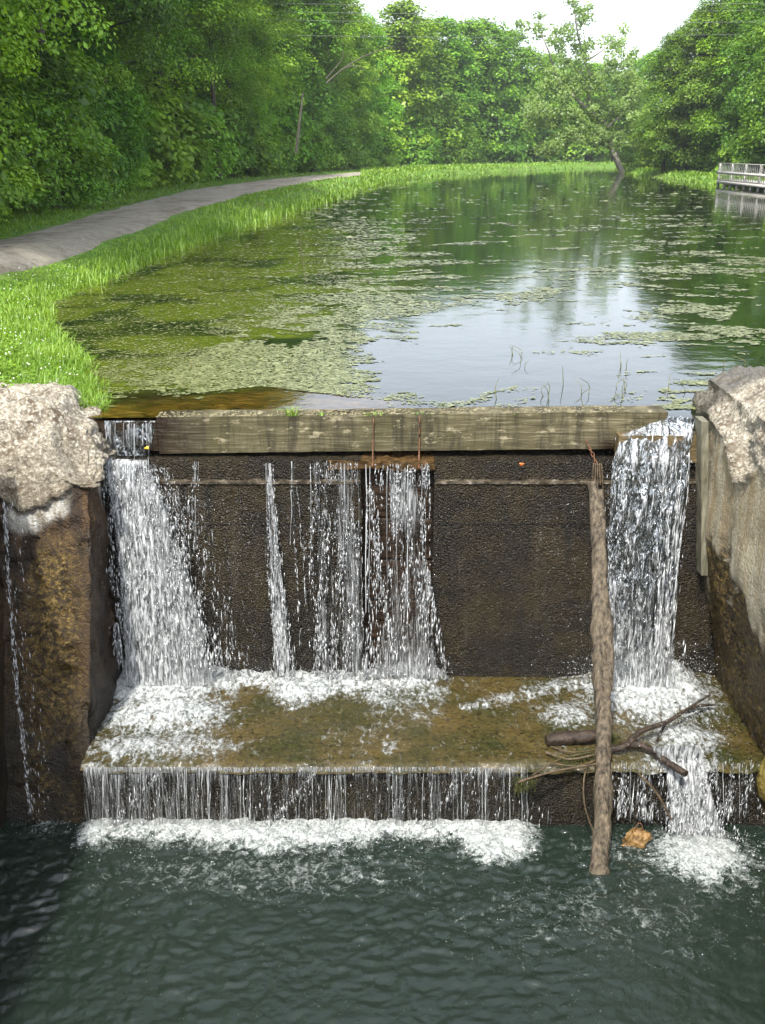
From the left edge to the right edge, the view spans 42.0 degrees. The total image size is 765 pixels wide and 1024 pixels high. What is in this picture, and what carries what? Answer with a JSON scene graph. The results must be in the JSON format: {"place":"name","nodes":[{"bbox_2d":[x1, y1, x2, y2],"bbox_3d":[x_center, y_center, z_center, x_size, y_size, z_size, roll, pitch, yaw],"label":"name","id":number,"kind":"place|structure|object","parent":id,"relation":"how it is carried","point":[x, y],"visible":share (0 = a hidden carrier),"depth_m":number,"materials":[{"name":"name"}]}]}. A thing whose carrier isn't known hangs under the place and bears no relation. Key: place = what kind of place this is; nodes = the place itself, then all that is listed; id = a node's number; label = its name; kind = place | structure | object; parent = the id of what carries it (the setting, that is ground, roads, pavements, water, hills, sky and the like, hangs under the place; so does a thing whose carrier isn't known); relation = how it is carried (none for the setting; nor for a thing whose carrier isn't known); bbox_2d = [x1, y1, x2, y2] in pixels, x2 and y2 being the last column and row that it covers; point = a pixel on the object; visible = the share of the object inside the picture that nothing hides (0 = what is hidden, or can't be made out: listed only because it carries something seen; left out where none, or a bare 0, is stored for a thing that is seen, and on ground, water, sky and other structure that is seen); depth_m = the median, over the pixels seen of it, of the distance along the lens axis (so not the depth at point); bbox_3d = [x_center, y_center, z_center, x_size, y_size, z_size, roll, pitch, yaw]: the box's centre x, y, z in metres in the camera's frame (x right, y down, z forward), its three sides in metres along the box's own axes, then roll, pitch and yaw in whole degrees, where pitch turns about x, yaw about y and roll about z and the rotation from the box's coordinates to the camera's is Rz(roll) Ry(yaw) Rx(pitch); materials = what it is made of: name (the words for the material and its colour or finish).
{"place":"outdoors","nodes":[
{"label":"outdoors","id":0,"kind":"place"},
{"bbox_2d":[0,172,359,274],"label":"path","id":1,"kind":"structure","parent":0,"point":[48,246],"depth_m":21.65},
{"bbox_2d":[0,817,764,1023],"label":"pool water","id":2,"kind":"structure","parent":0,"point":[118,935],"depth_m":6.29,"materials":[{"name":"teal liquid"}]},
{"bbox_2d":[12,592,764,988],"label":"spray","id":3,"kind":"object","parent":2,"relation":"on","point":[472,822],"visible":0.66,"depth_m":7.06,"materials":[{"name":"liquid"}]},
{"bbox_2d":[621,827,651,847],"bbox_3d":[1.755,2.324,7.035,0.291,0.194,0.151,0,20,0],"label":"rock","id":4,"kind":"object","parent":2,"relation":"in","point":[644,837],"visible":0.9,"depth_m":6.98,"materials":[{"name":"brown stone"}]},
{"bbox_2d":[653,745,747,840],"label":"waterfall","id":5,"kind":"structure","parent":2,"relation":"in","point":[692,803],"depth_m":7.02,"materials":[{"name":"liquid"}]},
{"bbox_2d":[0,157,764,454],"bbox_3d":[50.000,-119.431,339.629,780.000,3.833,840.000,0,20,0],"label":"ground","id":6,"kind":"structure","parent":0,"point":[679,424],"depth_m":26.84,"materials":[{"name":"green plant"}]},
{"bbox_2d":[0,588,7,829],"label":"wall","id":7,"kind":"structure","parent":6,"relation":"on","point":[3,783],"depth_m":7.23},
{"bbox_2d":[0,32,37,212],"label":"shrub","id":8,"kind":"object","parent":6,"relation":"on","point":[9,85],"visible":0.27,"depth_m":23.20,"materials":[{"name":"green plant"}]},
{"bbox_2d":[0,138,38,198],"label":"shrub","id":9,"kind":"object","parent":6,"relation":"on","point":[3,176],"visible":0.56,"depth_m":21.16,"materials":[{"name":"green plant"}]},
{"bbox_2d":[0,139,49,225],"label":"shrub","id":10,"kind":"object","parent":6,"relation":"on","point":[6,188],"visible":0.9,"depth_m":21.14,"materials":[{"name":"green plant"}]},
{"bbox_2d":[0,11,59,165],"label":"forest tree","id":11,"kind":"object","parent":6,"relation":"on","point":[33,48],"visible":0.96,"depth_m":18.37,"materials":[{"name":"green plant"}]},
{"bbox_2d":[0,0,93,165],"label":"forest tree","id":12,"kind":"object","parent":6,"relation":"on","point":[15,65],"visible":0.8,"depth_m":21.65,"materials":[{"name":"green plant"}]},
{"bbox_2d":[0,263,95,407],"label":"grass","id":13,"kind":"structure","parent":6,"relation":"on","point":[10,362],"depth_m":9.37,"materials":[{"name":"green plant"}]},
{"bbox_2d":[0,54,106,216],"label":"shrub","id":14,"kind":"object","parent":6,"relation":"on","point":[35,199],"visible":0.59,"depth_m":24.57,"materials":[{"name":"green plant"}]},
{"bbox_2d":[1,37,111,208],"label":"shrub","id":15,"kind":"object","parent":6,"relation":"on","point":[82,182],"visible":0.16,"depth_m":27.86,"materials":[{"name":"green plant"}]},
{"bbox_2d":[0,0,120,208],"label":"shrub","id":16,"kind":"object","parent":6,"relation":"on","point":[52,60],"visible":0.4,"depth_m":26.02,"materials":[{"name":"green plant"}]},
{"bbox_2d":[0,0,120,56],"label":"forest tree","id":17,"kind":"object","parent":6,"relation":"on","point":[58,19],"visible":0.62,"depth_m":24.14,"materials":[{"name":"green plant"}]},
{"bbox_2d":[0,382,121,822],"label":"pier","id":18,"kind":"structure","parent":6,"relation":"on","point":[57,452],"depth_m":7.28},
{"bbox_2d":[1,503,48,814],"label":"waterfall","id":19,"kind":"structure","parent":18,"relation":"attached to","point":[12,643],"depth_m":7.12,"materials":[{"name":"liquid"}]},
{"bbox_2d":[14,0,149,187],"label":"tree","id":20,"kind":"object","parent":6,"relation":"on","point":[122,99],"visible":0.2,"depth_m":34.36,"materials":[{"name":"green plant"}]},
{"bbox_2d":[28,27,140,200],"bbox_3d":[-10.729,-12.553,32.227,5.358,5.869,5.137,-4,20,-11],"label":"shrub","id":21,"kind":"object","parent":6,"relation":"on","point":[121,159],"visible":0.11,"depth_m":32.28,"materials":[{"name":"green plant"}]},
{"bbox_2d":[1,0,185,23],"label":"forest tree","id":22,"kind":"object","parent":6,"relation":"on","point":[128,4],"visible":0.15,"depth_m":32.48,"materials":[{"name":"green plant"}]},
{"bbox_2d":[75,81,160,190],"bbox_3d":[-10.845,-14.017,37.534,4.413,4.833,4.230,12,23,29],"label":"shrub","id":23,"kind":"object","parent":6,"relation":"on","point":[142,156],"visible":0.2,"depth_m":37.35,"materials":[{"name":"green plant"}]},
{"bbox_2d":[77,35,162,189],"bbox_3d":[-11.904,-15.855,40.054,6.316,6.917,6.054,-14,24,-34],"label":"shrub","id":24,"kind":"object","parent":6,"relation":"on","point":[149,112],"visible":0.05,"depth_m":40.11,"materials":[{"name":"green plant"}]},
{"bbox_2d":[48,0,204,91],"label":"forest tree","id":25,"kind":"object","parent":6,"relation":"on","point":[144,17],"visible":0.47,"depth_m":34.80,"materials":[{"name":"green plant"}]},
{"bbox_2d":[48,0,230,81],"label":"forest tree","id":26,"kind":"object","parent":6,"relation":"on","point":[173,45],"visible":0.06,"depth_m":45.64,"materials":[{"name":"green plant"}]},
{"bbox_2d":[118,148,162,189],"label":"shrub","id":27,"kind":"object","parent":6,"relation":"on","point":[146,179],"visible":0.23,"depth_m":42.35,"materials":[{"name":"green plant"}]},
{"bbox_2d":[73,0,245,93],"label":"forest tree","id":28,"kind":"object","parent":6,"relation":"on","point":[142,39],"visible":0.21,"depth_m":42.60,"materials":[{"name":"green plant"}]},
{"bbox_2d":[128,67,202,186],"bbox_3d":[-12.008,-17.438,45.356,8.776,5.877,7.500,14,24,33],"label":"shrub","id":29,"kind":"object","parent":6,"relation":"on","point":[163,141],"visible":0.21,"depth_m":44.45,"materials":[{"name":"green plant"}]},
{"bbox_2d":[132,70,223,182],"bbox_3d":[-12.156,-19.050,50.004,8.544,5.722,7.302,-2,20,-4],"label":"shrub","id":30,"kind":"object","parent":6,"relation":"on","point":[191,111],"visible":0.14,"depth_m":49.08,"materials":[{"name":"green plant"}]},
{"bbox_2d":[0,169,359,238],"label":"verge grass","id":31,"kind":"structure","parent":6,"relation":"on","point":[21,226],"depth_m":28.23,"materials":[{"name":"green plant"}]},
{"bbox_2d":[128,0,271,84],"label":"forest tree","id":32,"kind":"object","parent":6,"relation":"on","point":[224,31],"visible":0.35,"depth_m":50.06,"materials":[{"name":"green plant"}]},
{"bbox_2d":[140,0,265,94],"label":"forest tree","id":33,"kind":"object","parent":6,"relation":"on","point":[231,70],"visible":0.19,"depth_m":56.62,"materials":[{"name":"green plant"}]},
{"bbox_2d":[166,84,240,180],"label":"shrub","id":34,"kind":"object","parent":6,"relation":"on","point":[219,116],"visible":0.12,"depth_m":53.90,"materials":[{"name":"green plant"}]},
{"bbox_2d":[170,81,256,178],"bbox_3d":[-11.091,-22.761,59.953,7.592,5.949,8.883,-11,23,-29],"label":"shrub","id":35,"kind":"object","parent":6,"relation":"on","point":[241,148],"visible":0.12,"depth_m":58.71,"materials":[{"name":"green plant"}]},
{"bbox_2d":[145,0,303,152],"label":"forest tree","id":36,"kind":"object","parent":6,"relation":"on","point":[257,90],"visible":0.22,"depth_m":60.16,"materials":[{"name":"green plant"}]},
{"bbox_2d":[179,0,281,176],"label":"slender tree","id":37,"kind":"object","parent":6,"relation":"on","point":[261,47],"visible":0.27,"depth_m":59.98,"materials":[{"name":"green plant"}]},
{"bbox_2d":[207,88,257,176],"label":"shrub","id":38,"kind":"object","parent":6,"relation":"on","point":[253,161],"visible":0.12,"depth_m":61.27,"materials":[{"name":"green plant"}]},
{"bbox_2d":[181,0,290,152],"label":"forest tree","id":39,"kind":"object","parent":6,"relation":"on","point":[266,104],"visible":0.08,"depth_m":65.83,"materials":[{"name":"green plant"}]},
{"bbox_2d":[221,103,282,175],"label":"shrub","id":40,"kind":"object","parent":6,"relation":"on","point":[261,159],"visible":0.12,"depth_m":63.73,"materials":[{"name":"green plant"}]},
{"bbox_2d":[207,0,317,165],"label":"forest tree","id":41,"kind":"object","parent":6,"relation":"on","point":[287,92],"visible":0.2,"depth_m":70.21,"materials":[{"name":"green plant"}]},
{"bbox_2d":[248,0,310,172],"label":"slender tree","id":42,"kind":"object","parent":6,"relation":"on","point":[286,15],"visible":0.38,"depth_m":68.60,"materials":[{"name":"green plant"}]},
{"bbox_2d":[265,127,298,173],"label":"shrub","id":43,"kind":"object","parent":6,"relation":"on","point":[285,168],"visible":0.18,"depth_m":71.80,"materials":[{"name":"green plant"}]},
{"bbox_2d":[237,0,347,140],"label":"forest tree","id":44,"kind":"object","parent":6,"relation":"on","point":[302,78],"visible":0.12,"depth_m":75.25,"materials":[{"name":"green plant"}]},
{"bbox_2d":[262,104,326,172],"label":"shrub","id":45,"kind":"object","parent":6,"relation":"on","point":[303,149],"visible":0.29,"depth_m":73.97,"materials":[{"name":"green plant"}]},
{"bbox_2d":[286,0,353,171],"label":"slender tree","id":46,"kind":"object","parent":6,"relation":"on","point":[331,56],"visible":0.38,"depth_m":77.64,"materials":[{"name":"green plant"}]},
{"bbox_2d":[280,0,361,158],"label":"forest tree","id":47,"kind":"object","parent":6,"relation":"on","point":[338,120],"visible":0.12,"depth_m":81.94,"materials":[{"name":"green plant"}]},
{"bbox_2d":[304,129,349,170],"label":"shrub","id":48,"kind":"object","parent":6,"relation":"on","point":[330,165],"visible":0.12,"depth_m":82.84,"materials":[{"name":"green plant"}]},
{"bbox_2d":[298,0,377,150],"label":"forest tree","id":49,"kind":"object","parent":6,"relation":"on","point":[360,93],"visible":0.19,"depth_m":86.48,"materials":[{"name":"green plant"}]},
{"bbox_2d":[321,125,367,169],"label":"shrub","id":50,"kind":"object","parent":6,"relation":"on","point":[347,155],"visible":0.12,"depth_m":87.36,"materials":[{"name":"green plant"}]},
{"bbox_2d":[316,0,387,162],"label":"forest tree","id":51,"kind":"object","parent":6,"relation":"on","point":[363,114],"visible":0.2,"depth_m":91.95,"materials":[{"name":"green plant"}]},
{"bbox_2d":[342,133,381,168],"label":"shrub","id":52,"kind":"object","parent":6,"relation":"on","point":[357,164],"visible":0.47,"depth_m":93.92,"materials":[{"name":"green plant"}]},
{"bbox_2d":[340,11,408,160],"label":"forest tree","id":53,"kind":"object","parent":6,"relation":"on","point":[390,107],"visible":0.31,"depth_m":99.51,"materials":[{"name":"green plant"}]},
{"bbox_2d":[361,128,407,165],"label":"shrub","id":54,"kind":"object","parent":6,"relation":"on","point":[389,158],"visible":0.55,"depth_m":100.42,"materials":[{"name":"green plant"}]},
{"bbox_2d":[353,0,440,162],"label":"tree","id":55,"kind":"object","parent":6,"relation":"on","point":[409,37],"visible":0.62,"depth_m":110.73,"materials":[{"name":"green plant"}]},
{"bbox_2d":[376,111,444,165],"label":"shrub","id":56,"kind":"object","parent":6,"relation":"on","point":[422,157],"visible":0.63,"depth_m":113.12,"materials":[{"name":"green plant"}]},
{"bbox_2d":[372,10,473,163],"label":"tree","id":57,"kind":"object","parent":6,"relation":"on","point":[438,115],"visible":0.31,"depth_m":118.23,"materials":[{"name":"green plant"}]},
{"bbox_2d":[83,449,764,825],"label":"spillway dam","id":58,"kind":"structure","parent":6,"relation":"on","point":[493,559],"depth_m":7.80,"materials":[{"name":"concrete"}]},
{"bbox_2d":[105,421,151,458],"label":"waterfall","id":59,"kind":"structure","parent":58,"relation":"on","point":[129,430],"depth_m":7.62,"materials":[{"name":"grey liquid"}]},
{"bbox_2d":[101,459,248,685],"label":"waterfall","id":60,"kind":"structure","parent":58,"relation":"on","point":[146,573],"depth_m":7.79,"materials":[{"name":"liquid"}]},
{"bbox_2d":[265,463,296,676],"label":"waterfall","id":61,"kind":"structure","parent":58,"relation":"on","point":[279,628],"depth_m":7.95,"materials":[{"name":"liquid"}]},
{"bbox_2d":[290,461,313,673],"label":"waterfall","id":62,"kind":"structure","parent":58,"relation":"on","point":[293,515],"depth_m":7.78,"materials":[{"name":"liquid"}]},
{"bbox_2d":[78,766,550,829],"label":"waterfall","id":63,"kind":"structure","parent":58,"relation":"attached to","point":[104,770],"depth_m":7.06,"materials":[{"name":"liquid"}]},
{"bbox_2d":[304,462,366,680],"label":"waterfall","id":64,"kind":"structure","parent":58,"relation":"on","point":[352,630],"depth_m":7.88,"materials":[{"name":"liquid"}]},
{"bbox_2d":[94,405,667,453],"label":"crest beam","id":65,"kind":"structure","parent":58,"relation":"on","point":[474,430],"depth_m":7.65,"materials":[{"name":"brown wood"}]},
{"bbox_2d":[156,406,629,416],"bbox_3d":[0.075,-0.775,7.694,3.636,0.061,0.184,0,20,0],"label":"silt","id":66,"kind":"object","parent":65,"relation":"on","point":[342,413],"visible":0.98,"depth_m":7.67,"materials":[{"name":"brown soil"}]},
{"bbox_2d":[362,462,453,681],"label":"waterfall","id":67,"kind":"structure","parent":58,"relation":"on","point":[396,499],"depth_m":7.85,"materials":[{"name":"liquid"}]},
{"bbox_2d":[509,732,625,797],"bbox_3d":[1.355,1.817,7.133,1.094,0.320,0.342,-9,22,-23],"label":"moss","id":68,"kind":"object","parent":58,"relation":"on","point":[521,786],"visible":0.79,"depth_m":7.05,"materials":[{"name":"green plant"}]},
{"bbox_2d":[587,481,613,874],"bbox_3d":[1.567,1.280,7.131,0.190,2.553,1.966,2,20,5],"label":"leaning log","id":69,"kind":"object","parent":58,"relation":"on","point":[601,633],"visible":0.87,"depth_m":7.12,"materials":[{"name":"brown wood"}]},
{"bbox_2d":[605,422,695,687],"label":"waterfall","id":70,"kind":"structure","parent":58,"relation":"on","point":[662,654],"depth_m":7.74,"materials":[{"name":"grey liquid"}]},
{"bbox_2d":[614,431,709,463],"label":"notch sill","id":71,"kind":"structure","parent":58,"relation":"on","point":[646,454],"depth_m":7.56,"materials":[{"name":"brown wood"}]},
{"bbox_2d":[611,758,764,827],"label":"waterfall","id":72,"kind":"structure","parent":58,"relation":"attached to","point":[620,802],"depth_m":7.07,"materials":[{"name":"liquid"}]},
{"bbox_2d":[400,10,489,163],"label":"tree","id":73,"kind":"object","parent":6,"relation":"on","point":[457,47],"visible":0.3,"depth_m":121.87,"materials":[{"name":"green plant"}]},
{"bbox_2d":[424,111,487,163],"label":"shrub","id":74,"kind":"object","parent":6,"relation":"on","point":[476,140],"visible":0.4,"depth_m":122.85,"materials":[{"name":"green plant"}]},
{"bbox_2d":[432,13,508,162],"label":"tree","id":75,"kind":"object","parent":6,"relation":"on","point":[484,53],"visible":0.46,"depth_m":126.99,"materials":[{"name":"green plant"}]},
{"bbox_2d":[449,11,539,162],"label":"tree","id":76,"kind":"object","parent":6,"relation":"on","point":[498,36],"visible":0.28,"depth_m":130.92,"materials":[{"name":"green plant"}]},
{"bbox_2d":[467,102,537,162],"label":"shrub","id":77,"kind":"object","parent":6,"relation":"on","point":[511,148],"visible":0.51,"depth_m":131.04,"materials":[{"name":"green plant"}]},
{"bbox_2d":[472,24,545,162],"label":"tree","id":78,"kind":"object","parent":6,"relation":"on","point":[524,74],"visible":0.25,"depth_m":136.45,"materials":[{"name":"green plant"}]},
{"bbox_2d":[487,43,564,161],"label":"tree","id":79,"kind":"object","parent":6,"relation":"on","point":[540,60],"visible":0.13,"depth_m":142.90,"materials":[{"name":"green plant"}]},
{"bbox_2d":[512,118,564,162],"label":"shrub","id":80,"kind":"object","parent":6,"relation":"on","point":[544,134],"visible":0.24,"depth_m":143.22,"materials":[{"name":"green plant"}]},
{"bbox_2d":[519,48,584,161],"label":"tree","id":81,"kind":"object","parent":6,"relation":"on","point":[563,72],"visible":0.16,"depth_m":146.42,"materials":[{"name":"green plant"}]},
{"bbox_2d":[360,161,764,190],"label":"grass","id":82,"kind":"structure","parent":6,"relation":"on","point":[378,171],"depth_m":83.75,"materials":[{"name":"green plant"}]},
{"bbox_2d":[549,118,609,161],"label":"shrub","id":83,"kind":"object","parent":6,"relation":"on","point":[578,150],"visible":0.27,"depth_m":148.60,"materials":[{"name":"green plant"}]},
{"bbox_2d":[511,0,651,172],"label":"sycamore tree","id":84,"kind":"object","parent":6,"relation":"on","point":[561,85],"visible":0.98,"depth_m":90.07,"materials":[{"name":"green plant"}]},
{"bbox_2d":[615,43,685,154],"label":"tree","id":85,"kind":"object","parent":6,"relation":"on","point":[644,62],"visible":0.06,"depth_m":143.47,"materials":[{"name":"green plant"}]},
{"bbox_2d":[624,24,702,171],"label":"woodland tree","id":86,"kind":"object","parent":6,"relation":"on","point":[658,95],"visible":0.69,"depth_m":76.32,"materials":[{"name":"green plant"}]},
{"bbox_2d":[640,3,736,169],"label":"woodland tree","id":87,"kind":"object","parent":6,"relation":"on","point":[663,84],"visible":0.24,"depth_m":76.31,"materials":[{"name":"green plant"}]},
{"bbox_2d":[655,7,744,168],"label":"woodland tree","id":88,"kind":"object","parent":6,"relation":"on","point":[681,154],"visible":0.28,"depth_m":74.54,"materials":[{"name":"green plant"}]},
{"bbox_2d":[668,0,758,156],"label":"woodland tree","id":89,"kind":"object","parent":6,"relation":"on","point":[703,100],"visible":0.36,"depth_m":72.56,"materials":[{"name":"green plant"}]},
{"bbox_2d":[689,0,764,162],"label":"woodland tree","id":90,"kind":"object","parent":6,"relation":"on","point":[708,124],"visible":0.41,"depth_m":68.90,"materials":[{"name":"green plant"}]},
{"bbox_2d":[692,365,764,812],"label":"pier","id":91,"kind":"structure","parent":6,"relation":"on","point":[729,405],"depth_m":7.21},
{"bbox_2d":[695,416,708,575],"bbox_3d":[2.450,-0.111,7.638,0.188,1.244,0.166,0,20,0],"label":"gate guide","id":92,"kind":"object","parent":91,"relation":"attached to","point":[702,442],"visible":0.98,"depth_m":7.57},
{"bbox_2d":[713,0,764,161],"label":"woodland tree","id":93,"kind":"object","parent":6,"relation":"on","point":[742,74],"visible":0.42,"depth_m":64.96,"materials":[{"name":"green plant"}]},
{"bbox_2d":[716,163,764,190],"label":"railing","id":94,"kind":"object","parent":6,"relation":"on","point":[746,182],"depth_m":54.96,"materials":[{"name":"grey wood"}]},
{"bbox_2d":[728,117,764,173],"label":"bank shrub","id":95,"kind":"object","parent":6,"relation":"on","point":[746,156],"visible":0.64,"depth_m":63.19,"materials":[{"name":"green plant"}]},
{"bbox_2d":[733,1,764,147],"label":"woodland tree","id":96,"kind":"object","parent":6,"relation":"on","point":[759,29],"visible":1,"depth_m":59.24,"materials":[{"name":"green plant"}]},
{"bbox_2d":[26,168,764,417],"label":"canal water","id":97,"kind":"structure","parent":0,"point":[470,357],"depth_m":13.95,"materials":[{"name":"liquid"}]},
{"bbox_2d":[49,175,764,408],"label":"floating leaves","id":98,"kind":"object","parent":97,"relation":"on","point":[202,378],"visible":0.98,"depth_m":11.53,"materials":[{"name":"green plant"}]},
{"bbox_2d":[80,654,763,774],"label":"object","id":99,"kind":"structure","parent":0,"point":[280,722],"depth_m":7.55,"materials":[{"name":"liquid"}]},
{"bbox_2d":[177,500,609,675],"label":"droplets","id":100,"kind":"object","parent":99,"relation":"on","point":[325,573],"visible":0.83,"depth_m":7.83,"materials":[{"name":"liquid"}]},
{"bbox_2d":[544,730,595,745],"bbox_3d":[1.398,1.651,7.284,0.418,0.111,0.105,-1,20,-3],"label":"short log","id":101,"kind":"object","parent":99,"relation":"on","point":[560,738],"visible":0.88,"depth_m":7.25,"materials":[{"name":"brown wood"}]},
{"bbox_2d":[612,694,715,776],"bbox_3d":[2.076,1.547,7.370,0.584,0.197,1.062,10,22,26],"label":"fallen branch","id":102,"kind":"object","parent":99,"relation":"on","point":[631,741],"visible":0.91,"depth_m":7.16,"materials":[{"name":"brown wood"}]},
{"bbox_2d":[339,0,763,108],"label":"sky","id":103,"kind":"structure","parent":0,"point":[647,28],"materials":[{"name":"white"}]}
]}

